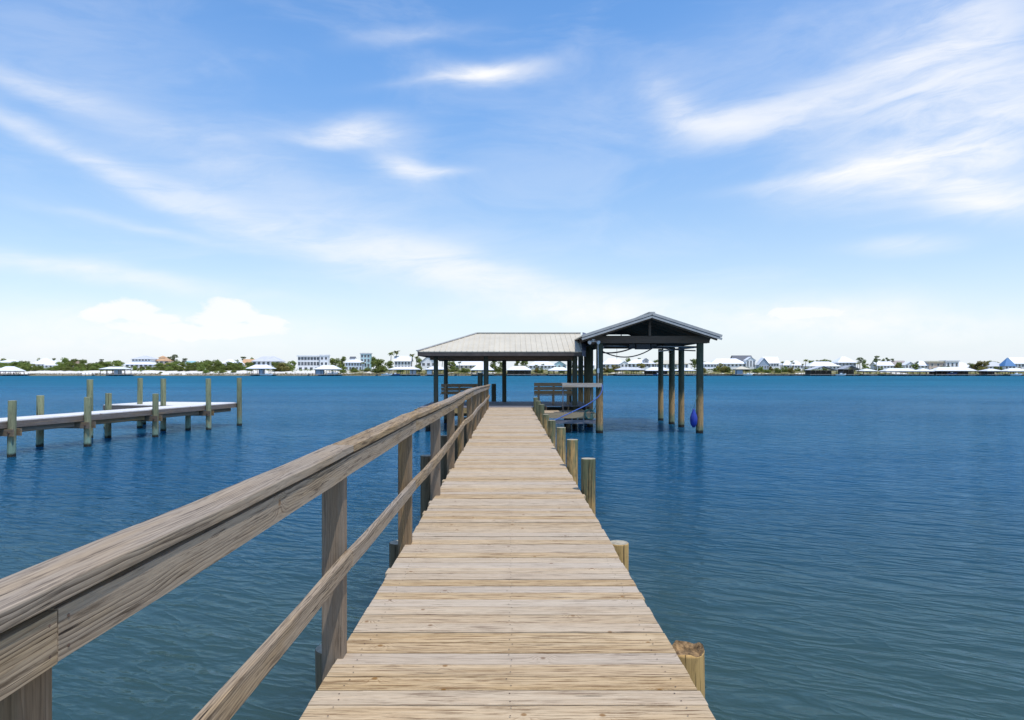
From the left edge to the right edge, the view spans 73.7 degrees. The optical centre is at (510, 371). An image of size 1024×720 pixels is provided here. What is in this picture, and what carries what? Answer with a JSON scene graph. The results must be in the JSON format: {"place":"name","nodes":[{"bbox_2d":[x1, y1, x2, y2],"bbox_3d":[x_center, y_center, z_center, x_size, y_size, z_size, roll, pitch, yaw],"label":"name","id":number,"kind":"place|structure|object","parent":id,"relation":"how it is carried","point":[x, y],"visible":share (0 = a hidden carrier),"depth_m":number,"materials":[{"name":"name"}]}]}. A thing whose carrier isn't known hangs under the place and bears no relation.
{"place":"outdoors","nodes":[
{"label":"outdoors","id":0,"kind":"place"},
{"bbox_2d":[0,376,1023,719],"bbox_3d":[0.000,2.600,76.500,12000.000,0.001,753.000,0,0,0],"label":"water","id":1,"kind":"structure","parent":0,"point":[826,546],"depth_m":11.63,"materials":[{"name":"liquid"}]},
{"bbox_2d":[0,366,24,375],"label":"boathouse","id":2,"kind":"object","parent":1,"relation":"in","point":[5,369],"visible":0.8,"depth_m":442.30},
{"bbox_2d":[99,367,132,375],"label":"boathouse","id":3,"kind":"object","parent":1,"relation":"in","point":[118,371],"visible":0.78,"depth_m":441.66,"materials":[{"name":"metal"}]},
{"bbox_2d":[0,378,241,456],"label":"neighbour dock","id":4,"kind":"object","parent":1,"relation":"in","point":[155,411],"visible":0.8,"depth_m":26.70,"materials":[{"name":"grey wood"}]},
{"bbox_2d":[246,365,276,375],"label":"boathouse","id":5,"kind":"object","parent":1,"relation":"in","point":[261,368],"visible":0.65,"depth_m":442.20,"materials":[{"name":"metal"}]},
{"bbox_2d":[314,365,342,375],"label":"boathouse","id":6,"kind":"object","parent":1,"relation":"in","point":[319,370],"visible":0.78,"depth_m":442.20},
{"bbox_2d":[0,384,715,719],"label":"pier","id":7,"kind":"structure","parent":1,"relation":"in","point":[508,590],"depth_m":3.65,"materials":[{"name":"brown wood"}]},
{"bbox_2d":[388,367,420,375],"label":"boathouse","id":8,"kind":"object","parent":1,"relation":"in","point":[412,370],"visible":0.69,"depth_m":442.20,"materials":[{"name":"metal"}]},
{"bbox_2d":[425,366,443,375],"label":"boathouse","id":9,"kind":"object","parent":1,"relation":"in","point":[430,370],"visible":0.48,"depth_m":442.18,"materials":[{"name":"metal"}]},
{"bbox_2d":[478,373,482,386],"bbox_3d":[-1.357,1.825,31.042,0.249,3.550,0.255,0,0,0],"label":"mooring piling","id":10,"kind":"object","parent":1,"relation":"in","point":[480,379],"visible":0.31,"depth_m":30.95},
{"bbox_2d":[471,364,493,375],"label":"boathouse","id":11,"kind":"object","parent":1,"relation":"in","point":[478,367],"visible":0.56,"depth_m":442.12,"materials":[{"name":"metal"}]},
{"bbox_2d":[491,384,495,400],"bbox_3d":[-0.845,2.110,35.608,0.259,2.980,0.265,0,0,0],"label":"mooring piling","id":12,"kind":"object","parent":1,"relation":"in","point":[493,392],"visible":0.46,"depth_m":35.50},
{"bbox_2d":[416,332,589,429],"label":"pavilion","id":13,"kind":"structure","parent":1,"relation":"in","point":[487,347],"depth_m":30.85,"materials":[{"name":"metal"}]},
{"bbox_2d":[440,384,477,399],"bbox_3d":[-2.535,1.065,33.960,1.830,0.930,0.520,0,0,0],"label":"bench","id":14,"kind":"object","parent":13,"relation":"on","point":[445,391],"visible":0.62,"depth_m":34.18,"materials":[{"name":"brown wood"}]},
{"bbox_2d":[534,383,571,404],"bbox_3d":[2.035,1.020,32.140,1.830,1.020,0.520,0,0,0],"label":"bench","id":15,"kind":"object","parent":13,"relation":"on","point":[553,393],"visible":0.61,"depth_m":31.88,"materials":[{"name":"brown wood"}]},
{"bbox_2d":[507,366,530,375],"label":"boathouse","id":16,"kind":"object","parent":1,"relation":"in","point":[518,370],"visible":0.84,"depth_m":442.55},
{"bbox_2d":[493,374,606,375],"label":"seawall","id":17,"kind":"object","parent":1,"relation":"in","point":[539,375],"visible":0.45,"depth_m":449.10,"materials":[{"name":"concrete"}]},
{"bbox_2d":[547,367,566,375],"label":"boathouse","id":18,"kind":"object","parent":1,"relation":"in","point":[559,369],"visible":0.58,"depth_m":442.04,"materials":[{"name":"metal"}]},
{"bbox_2d":[544,410,595,432],"bbox_3d":[2.370,2.664,29.765,2.500,1.872,1.870,0,0,0],"label":"landing","id":19,"kind":"object","parent":1,"relation":"in","point":[567,421],"visible":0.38,"depth_m":28.86,"materials":[{"name":"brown wood"}]},
{"bbox_2d":[561,383,601,412],"bbox_3d":[3.025,1.101,28.922,1.670,1.253,0.625,0,0,0],"label":"cleaning table","id":20,"kind":"object","parent":19,"relation":"on","point":[578,385],"visible":0.99,"depth_m":28.61,"materials":[{"name":"grey wood"}]},
{"bbox_2d":[555,386,602,419],"bbox_3d":[2.666,1.349,28.704,2.449,1.704,0.072,0,0,4],"label":"water hose","id":21,"kind":"object","parent":20,"relation":"hanging from","point":[583,406],"visible":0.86,"depth_m":28.66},
{"bbox_2d":[584,405,595,418],"bbox_3d":[3.376,1.682,28.770,0.517,0.612,0.090,0,0,0],"label":"coiled hose","id":22,"kind":"object","parent":19,"relation":"hanging from","point":[585,411],"visible":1,"depth_m":28.76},
{"bbox_2d":[615,367,644,375],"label":"boathouse","id":23,"kind":"object","parent":1,"relation":"in","point":[631,369],"visible":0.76,"depth_m":441.55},
{"bbox_2d":[574,312,722,432],"bbox_3d":[5.870,0.659,32.725,5.837,6.283,9.025,0,0,0],"label":"boat shelter","id":24,"kind":"object","parent":1,"relation":"in","point":[651,328],"visible":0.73,"depth_m":29.00,"materials":[{"name":"metal"}]},
{"bbox_2d":[593,344,695,357],"bbox_3d":[5.920,-0.860,32.638,4.162,0.680,7.524,0,0,0],"label":"boat lift","id":25,"kind":"object","parent":24,"relation":"attached to","point":[640,346],"visible":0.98,"depth_m":29.00,"materials":[{"name":"black metal"}]},
{"bbox_2d":[690,395,697,427],"bbox_3d":[7.766,1.674,28.860,0.318,1.352,0.310,0,0,0],"label":"boat fender","id":26,"kind":"object","parent":24,"relation":"hanging from","point":[693,419],"visible":1,"depth_m":28.76,"materials":[{"name":"plastic"}]},
{"bbox_2d":[645,367,668,375],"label":"boathouse","id":27,"kind":"object","parent":1,"relation":"in","point":[651,370],"visible":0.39,"depth_m":443.56,"materials":[{"name":"metal"}]},
{"bbox_2d":[675,368,695,375],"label":"boathouse","id":28,"kind":"object","parent":1,"relation":"in","point":[687,370],"visible":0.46,"depth_m":441.53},
{"bbox_2d":[732,366,749,375],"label":"boathouse","id":29,"kind":"object","parent":1,"relation":"in","point":[739,370],"visible":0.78,"depth_m":442.20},
{"bbox_2d":[805,366,836,375],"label":"boathouse","id":30,"kind":"object","parent":1,"relation":"in","point":[810,371],"visible":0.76,"depth_m":445.04,"materials":[{"name":"metal"}]},
{"bbox_2d":[837,365,859,375],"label":"boathouse","id":31,"kind":"object","parent":1,"relation":"in","point":[843,370],"visible":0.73,"depth_m":444.98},
{"bbox_2d":[857,369,876,375],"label":"boathouse","id":32,"kind":"object","parent":1,"relation":"in","point":[866,370],"visible":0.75,"depth_m":441.61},
{"bbox_2d":[879,368,918,375],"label":"boathouse","id":33,"kind":"object","parent":1,"relation":"in","point":[896,370],"visible":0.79,"depth_m":441.79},
{"bbox_2d":[913,368,933,375],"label":"boathouse","id":34,"kind":"object","parent":1,"relation":"in","point":[923,370],"visible":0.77,"depth_m":441.79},
{"bbox_2d":[929,367,976,375],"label":"boathouse","id":35,"kind":"object","parent":1,"relation":"in","point":[964,371],"visible":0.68,"depth_m":442.40,"materials":[{"name":"metal"}]},
{"bbox_2d":[979,369,1002,375],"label":"boathouse","id":36,"kind":"object","parent":1,"relation":"in","point":[989,371],"visible":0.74,"depth_m":442.60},
{"bbox_2d":[1002,368,1023,375],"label":"boathouse","id":37,"kind":"object","parent":1,"relation":"in","point":[1010,370],"visible":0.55,"depth_m":443.38,"materials":[{"name":"metal"}]},
{"bbox_2d":[0,0,1023,368],"label":"sky","id":38,"kind":"structure","parent":0,"point":[193,180],"materials":[{"name":"blue"}]},
{"bbox_2d":[1,369,1023,375],"bbox_3d":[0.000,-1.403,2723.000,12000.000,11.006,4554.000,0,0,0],"label":"land","id":39,"kind":"structure","parent":0,"point":[164,373],"depth_m":460.55,"materials":[{"name":"plant"}]},
{"bbox_2d":[0,360,18,367],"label":"beach house","id":40,"kind":"structure","parent":39,"relation":"on","point":[7,361],"depth_m":491.25,"materials":[{"name":"white glass"}]},
{"bbox_2d":[8,361,18,365],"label":"broadleaf tree","id":41,"kind":"object","parent":39,"relation":"on","point":[14,363],"visible":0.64,"depth_m":479.03,"materials":[{"name":"green plant"}]},
{"bbox_2d":[25,364,37,370],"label":"shrub","id":42,"kind":"object","parent":39,"relation":"on","point":[27,367],"visible":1,"depth_m":464.35,"materials":[{"name":"green plant"}]},
{"bbox_2d":[32,358,57,367],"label":"beach house","id":43,"kind":"structure","parent":39,"relation":"on","point":[46,362],"depth_m":491.96,"materials":[{"name":"white glass"}]},
{"bbox_2d":[48,366,60,370],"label":"shrub","id":44,"kind":"object","parent":39,"relation":"on","point":[55,368],"visible":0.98,"depth_m":467.24,"materials":[{"name":"green plant"}]},
{"bbox_2d":[55,362,64,367],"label":"broadleaf tree","id":45,"kind":"object","parent":39,"relation":"on","point":[60,364],"visible":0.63,"depth_m":481.59,"materials":[{"name":"green plant"}]},
{"bbox_2d":[63,361,72,367],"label":"broadleaf tree","id":46,"kind":"object","parent":39,"relation":"on","point":[70,364],"visible":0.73,"depth_m":476.63,"materials":[{"name":"green plant"}]},
{"bbox_2d":[63,367,73,370],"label":"shrub","id":47,"kind":"object","parent":39,"relation":"on","point":[67,368],"visible":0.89,"depth_m":466.90,"materials":[{"name":"green plant"}]},
{"bbox_2d":[79,359,86,364],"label":"broadleaf tree","id":48,"kind":"object","parent":39,"relation":"on","point":[83,361],"visible":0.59,"depth_m":485.35,"materials":[{"name":"green plant"}]},
{"bbox_2d":[92,363,103,367],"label":"broadleaf tree","id":49,"kind":"object","parent":39,"relation":"on","point":[97,365],"visible":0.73,"depth_m":478.13,"materials":[{"name":"green plant"}]},
{"bbox_2d":[104,361,113,366],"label":"broadleaf tree","id":50,"kind":"object","parent":39,"relation":"on","point":[109,363],"visible":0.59,"depth_m":482.29,"materials":[{"name":"green plant"}]},
{"bbox_2d":[112,360,124,366],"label":"broadleaf tree","id":51,"kind":"object","parent":39,"relation":"on","point":[118,361],"visible":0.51,"depth_m":493.54,"materials":[{"name":"green plant"}]},
{"bbox_2d":[123,356,157,370],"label":"beach house","id":52,"kind":"structure","parent":39,"relation":"on","point":[142,361],"depth_m":486.06,"materials":[{"name":"white glass"}]},
{"bbox_2d":[155,366,168,370],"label":"shrub","id":53,"kind":"object","parent":39,"relation":"on","point":[160,368],"visible":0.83,"depth_m":468.53,"materials":[{"name":"green plant"}]},
{"bbox_2d":[155,356,173,365],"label":"beach house","id":54,"kind":"structure","parent":39,"relation":"on","point":[163,359],"depth_m":494.64,"materials":[{"name":"orange glass"}]},
{"bbox_2d":[165,366,173,370],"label":"shrub","id":55,"kind":"object","parent":39,"relation":"on","point":[171,368],"visible":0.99,"depth_m":465.95,"materials":[{"name":"green plant"}]},
{"bbox_2d":[170,354,177,361],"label":"pine tree","id":56,"kind":"object","parent":39,"relation":"on","point":[173,356],"visible":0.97,"depth_m":499.44,"materials":[{"name":"green plant"}]},
{"bbox_2d":[177,366,184,370],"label":"shrub","id":57,"kind":"object","parent":39,"relation":"on","point":[180,368],"visible":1,"depth_m":464.70,"materials":[{"name":"green plant"}]},
{"bbox_2d":[185,365,192,370],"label":"shrub","id":58,"kind":"object","parent":39,"relation":"on","point":[187,368],"visible":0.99,"depth_m":464.79,"materials":[{"name":"green plant"}]},
{"bbox_2d":[197,364,205,370],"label":"shrub","id":59,"kind":"object","parent":39,"relation":"on","point":[199,368],"visible":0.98,"depth_m":465.06,"materials":[{"name":"green plant"}]},
{"bbox_2d":[202,361,213,367],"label":"broadleaf tree","id":60,"kind":"object","parent":39,"relation":"on","point":[206,363],"visible":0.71,"depth_m":479.44,"materials":[{"name":"green plant"}]},
{"bbox_2d":[209,365,216,370],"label":"shrub","id":61,"kind":"object","parent":39,"relation":"on","point":[212,368],"visible":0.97,"depth_m":466.07,"materials":[{"name":"green plant"}]},
{"bbox_2d":[222,365,231,370],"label":"shrub","id":62,"kind":"object","parent":39,"relation":"on","point":[226,367],"visible":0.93,"depth_m":468.48,"materials":[{"name":"green plant"}]},
{"bbox_2d":[222,359,244,365],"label":"beach house","id":63,"kind":"structure","parent":39,"relation":"on","point":[229,360],"depth_m":492.87,"materials":[{"name":"white glass"}]},
{"bbox_2d":[242,359,254,366],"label":"beach house","id":64,"kind":"structure","parent":39,"relation":"on","point":[244,361],"depth_m":501.95,"materials":[{"name":"beige glass"}]},
{"bbox_2d":[251,356,285,369],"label":"beach house","id":65,"kind":"structure","parent":39,"relation":"on","point":[265,360],"depth_m":484.17,"materials":[{"name":"white glass"}]},
{"bbox_2d":[276,363,289,370],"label":"shrub","id":66,"kind":"object","parent":39,"relation":"on","point":[280,367],"visible":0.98,"depth_m":464.50,"materials":[{"name":"green plant"}]},
{"bbox_2d":[287,360,295,368],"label":"broadleaf tree","id":67,"kind":"object","parent":39,"relation":"on","point":[293,362],"visible":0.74,"depth_m":487.64,"materials":[{"name":"green plant"}]},
{"bbox_2d":[296,355,329,369],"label":"beach house","id":68,"kind":"structure","parent":39,"relation":"on","point":[310,362],"depth_m":479.96,"materials":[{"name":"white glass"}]},
{"bbox_2d":[330,358,340,366],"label":"broadleaf tree","id":69,"kind":"object","parent":39,"relation":"on","point":[334,361],"visible":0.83,"depth_m":485.07,"materials":[{"name":"green plant"}]},
{"bbox_2d":[338,356,345,366],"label":"broadleaf tree","id":70,"kind":"object","parent":39,"relation":"on","point":[343,358],"visible":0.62,"depth_m":491.73,"materials":[{"name":"green plant"}]},
{"bbox_2d":[344,357,365,369],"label":"beach house","id":71,"kind":"structure","parent":39,"relation":"on","point":[354,362],"depth_m":484.00,"materials":[{"name":"white glass"}]},
{"bbox_2d":[360,353,371,369],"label":"beach house","id":72,"kind":"structure","parent":39,"relation":"on","point":[366,357],"depth_m":494.00,"materials":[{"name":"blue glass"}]},
{"bbox_2d":[370,359,384,367],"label":"broadleaf tree","id":73,"kind":"object","parent":39,"relation":"on","point":[378,362],"visible":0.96,"depth_m":463.18,"materials":[{"name":"green plant"}]},
{"bbox_2d":[372,366,384,372],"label":"shrub","id":74,"kind":"object","parent":39,"relation":"on","point":[378,369],"visible":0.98,"depth_m":460.99,"materials":[{"name":"green plant"}]},
{"bbox_2d":[384,360,393,370],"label":"broadleaf tree","id":75,"kind":"object","parent":39,"relation":"on","point":[389,363],"visible":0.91,"depth_m":468.46,"materials":[{"name":"green plant"}]},
{"bbox_2d":[393,356,412,366],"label":"beach house","id":76,"kind":"structure","parent":39,"relation":"on","point":[402,361],"depth_m":483.00,"materials":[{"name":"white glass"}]},
{"bbox_2d":[415,358,421,367],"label":"broadleaf tree","id":77,"kind":"object","parent":39,"relation":"on","point":[418,361],"visible":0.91,"depth_m":488.31,"materials":[{"name":"green plant"}]},
{"bbox_2d":[420,357,433,369],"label":"beach house","id":78,"kind":"structure","parent":39,"relation":"on","point":[426,362],"depth_m":486.00,"materials":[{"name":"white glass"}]},
{"bbox_2d":[448,361,455,368],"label":"broadleaf tree","id":79,"kind":"object","parent":39,"relation":"on","point":[452,363],"visible":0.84,"depth_m":473.48,"materials":[{"name":"green plant"}]},
{"bbox_2d":[449,366,458,371],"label":"shrub","id":80,"kind":"object","parent":39,"relation":"on","point":[453,369],"visible":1,"depth_m":463.00,"materials":[{"name":"green plant"}]},
{"bbox_2d":[458,368,469,371],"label":"shrub","id":81,"kind":"object","parent":39,"relation":"on","point":[465,370],"visible":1,"depth_m":461.52,"materials":[{"name":"green plant"}]},
{"bbox_2d":[455,361,483,369],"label":"beach house","id":82,"kind":"structure","parent":39,"relation":"on","point":[468,364],"depth_m":486.09,"materials":[{"name":"white glass"}]},
{"bbox_2d":[493,366,501,371],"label":"shrub","id":83,"kind":"object","parent":39,"relation":"on","point":[496,368],"visible":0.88,"depth_m":463.28,"materials":[{"name":"green plant"}]},
{"bbox_2d":[16,369,1003,373],"bbox_3d":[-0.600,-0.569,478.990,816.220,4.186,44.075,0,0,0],"label":"scrub","id":84,"kind":"object","parent":39,"relation":"on","point":[469,369],"visible":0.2,"depth_m":465.85,"materials":[{"name":"green plant"}]},
{"bbox_2d":[520,361,527,366],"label":"broadleaf tree","id":85,"kind":"object","parent":39,"relation":"on","point":[523,362],"visible":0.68,"depth_m":491.18,"materials":[{"name":"green plant"}]},
{"bbox_2d":[528,361,555,369],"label":"beach house","id":86,"kind":"structure","parent":39,"relation":"on","point":[547,365],"depth_m":486.00,"materials":[{"name":"white"}]},
{"bbox_2d":[554,361,566,367],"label":"beach house","id":87,"kind":"structure","parent":39,"relation":"on","point":[559,364],"depth_m":492.00,"materials":[{"name":"white"}]},
{"bbox_2d":[603,358,627,368],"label":"beach house","id":88,"kind":"structure","parent":39,"relation":"on","point":[609,362],"depth_m":486.00,"materials":[{"name":"white"}]},
{"bbox_2d":[627,358,655,368],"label":"beach house","id":89,"kind":"structure","parent":39,"relation":"on","point":[646,362],"depth_m":484.00,"materials":[{"name":"white"}]},
{"bbox_2d":[655,360,688,368],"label":"beach house","id":90,"kind":"structure","parent":39,"relation":"on","point":[666,364],"depth_m":484.00,"materials":[{"name":"white"}]},
{"bbox_2d":[704,362,716,369],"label":"beach house","id":91,"kind":"structure","parent":39,"relation":"on","point":[709,365],"depth_m":481.00,"materials":[{"name":"white"}]},
{"bbox_2d":[716,363,727,371],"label":"shrub","id":92,"kind":"object","parent":39,"relation":"on","point":[723,368],"visible":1,"depth_m":463.16,"materials":[{"name":"green plant"}]},
{"bbox_2d":[710,358,745,369],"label":"beach house","id":93,"kind":"structure","parent":39,"relation":"on","point":[731,363],"depth_m":488.60,"materials":[{"name":"white"}]},
{"bbox_2d":[731,355,755,369],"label":"beach house","id":94,"kind":"structure","parent":39,"relation":"on","point":[749,361],"depth_m":486.07,"materials":[{"name":"white"}]},
{"bbox_2d":[755,357,779,369],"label":"beach house","id":95,"kind":"structure","parent":39,"relation":"on","point":[765,363],"depth_m":484.84,"materials":[{"name":"white"}]},
{"bbox_2d":[781,366,788,371],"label":"shrub","id":96,"kind":"object","parent":39,"relation":"on","point":[785,369],"visible":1,"depth_m":462.26,"materials":[{"name":"green plant"}]},
{"bbox_2d":[779,360,803,369],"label":"beach house","id":97,"kind":"structure","parent":39,"relation":"on","point":[795,365],"depth_m":484.58,"materials":[{"name":"white"}]},
{"bbox_2d":[608,374,1023,375],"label":"seawall","id":98,"kind":"object","parent":39,"relation":"on","point":[807,375],"visible":0.48,"depth_m":449.10,"materials":[{"name":"concrete"}]},
{"bbox_2d":[803,362,839,369],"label":"beach house","id":99,"kind":"structure","parent":39,"relation":"on","point":[826,364],"depth_m":488.42,"materials":[{"name":"white"}]},
{"bbox_2d":[831,357,856,368],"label":"beach house","id":100,"kind":"structure","parent":39,"relation":"on","point":[842,361],"depth_m":488.23,"materials":[{"name":"white"}]},
{"bbox_2d":[856,357,864,368],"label":"pine tree","id":101,"kind":"object","parent":39,"relation":"on","point":[861,359],"visible":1,"depth_m":487.40,"materials":[{"name":"green plant"}]},
{"bbox_2d":[872,355,880,369],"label":"palm tree","id":102,"kind":"object","parent":39,"relation":"on","point":[875,359],"visible":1,"depth_m":465.55,"materials":[{"name":"green plant"}]},
{"bbox_2d":[869,361,894,369],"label":"beach house","id":103,"kind":"structure","parent":39,"relation":"on","point":[886,364],"depth_m":487.86,"materials":[{"name":"white"}]},
{"bbox_2d":[891,361,914,369],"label":"beach house","id":104,"kind":"structure","parent":39,"relation":"on","point":[906,364],"depth_m":483.94,"materials":[{"name":"white"}]},
{"bbox_2d":[914,361,928,368],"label":"beach house","id":105,"kind":"structure","parent":39,"relation":"on","point":[922,364],"depth_m":487.00,"materials":[{"name":"white"}]},
{"bbox_2d":[924,360,969,368],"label":"beach house","id":106,"kind":"structure","parent":39,"relation":"on","point":[945,363],"depth_m":485.85,"materials":[{"name":"white"}]},
{"bbox_2d":[974,361,989,368],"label":"broadleaf tree","id":107,"kind":"object","parent":39,"relation":"on","point":[982,364],"visible":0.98,"depth_m":463.17,"materials":[{"name":"green plant"}]},
{"bbox_2d":[985,362,999,368],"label":"beach house","id":108,"kind":"structure","parent":39,"relation":"on","point":[992,365],"depth_m":487.46,"materials":[{"name":"white"}]},
{"bbox_2d":[999,357,1023,368],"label":"beach house","id":109,"kind":"structure","parent":39,"relation":"on","point":[1011,362],"depth_m":485.92,"materials":[{"name":"white"}]},
{"bbox_2d":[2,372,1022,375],"bbox_3d":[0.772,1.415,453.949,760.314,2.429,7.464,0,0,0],"label":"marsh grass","id":110,"kind":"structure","parent":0,"point":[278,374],"depth_m":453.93,"materials":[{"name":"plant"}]}
]}

